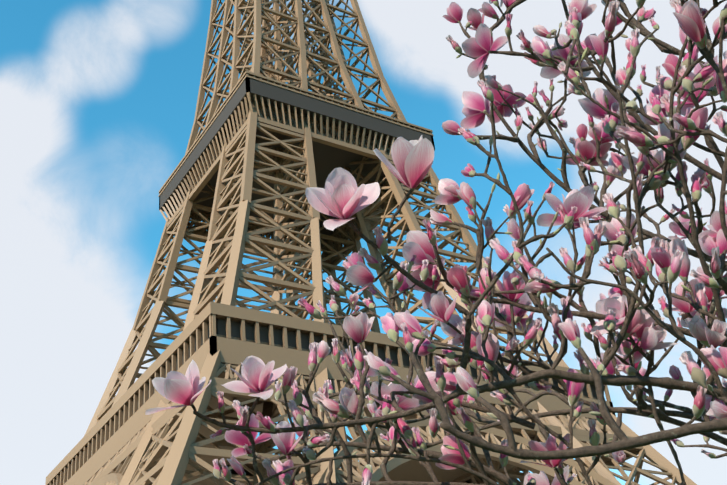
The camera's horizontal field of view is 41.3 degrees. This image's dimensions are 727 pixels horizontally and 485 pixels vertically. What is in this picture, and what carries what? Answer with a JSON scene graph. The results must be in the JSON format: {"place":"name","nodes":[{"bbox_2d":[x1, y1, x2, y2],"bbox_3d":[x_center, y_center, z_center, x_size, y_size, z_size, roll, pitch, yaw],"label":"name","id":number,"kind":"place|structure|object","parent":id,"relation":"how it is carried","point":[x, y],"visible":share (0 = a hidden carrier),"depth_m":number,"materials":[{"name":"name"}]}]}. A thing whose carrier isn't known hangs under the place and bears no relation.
{"place":"outdoors","nodes":[
{"label":"outdoors","id":0,"kind":"place"},
{"bbox_2d":[0,0,726,484],"label":"sky","id":1,"kind":"structure","parent":0,"point":[98,98],"materials":[{"name":"blue"}]},
{"label":"ground","id":2,"kind":"structure","parent":0,"visible":0},
{"bbox_2d":[145,0,726,484],"bbox_3d":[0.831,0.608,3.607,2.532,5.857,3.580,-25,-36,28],"label":"magnolia tree","id":3,"kind":"object","parent":2,"relation":"on","point":[633,318],"visible":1,"depth_m":2.75,"materials":[{"name":"pink plant"}]},
{"label":"esplanade","id":4,"kind":"object","parent":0,"visible":0},
{"bbox_2d":[45,0,696,484],"bbox_3d":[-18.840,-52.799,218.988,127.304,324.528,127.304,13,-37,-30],"label":"tower","id":5,"kind":"structure","parent":4,"relation":"on","point":[177,446],"depth_m":163.07,"materials":[{"name":"metal"}]},
{"bbox_2d":[104,77,596,441],"bbox_3d":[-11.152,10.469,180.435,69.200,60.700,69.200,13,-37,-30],"label":"observation deck","id":6,"kind":"structure","parent":5,"relation":"attached to","point":[328,159],"depth_m":182.05,"materials":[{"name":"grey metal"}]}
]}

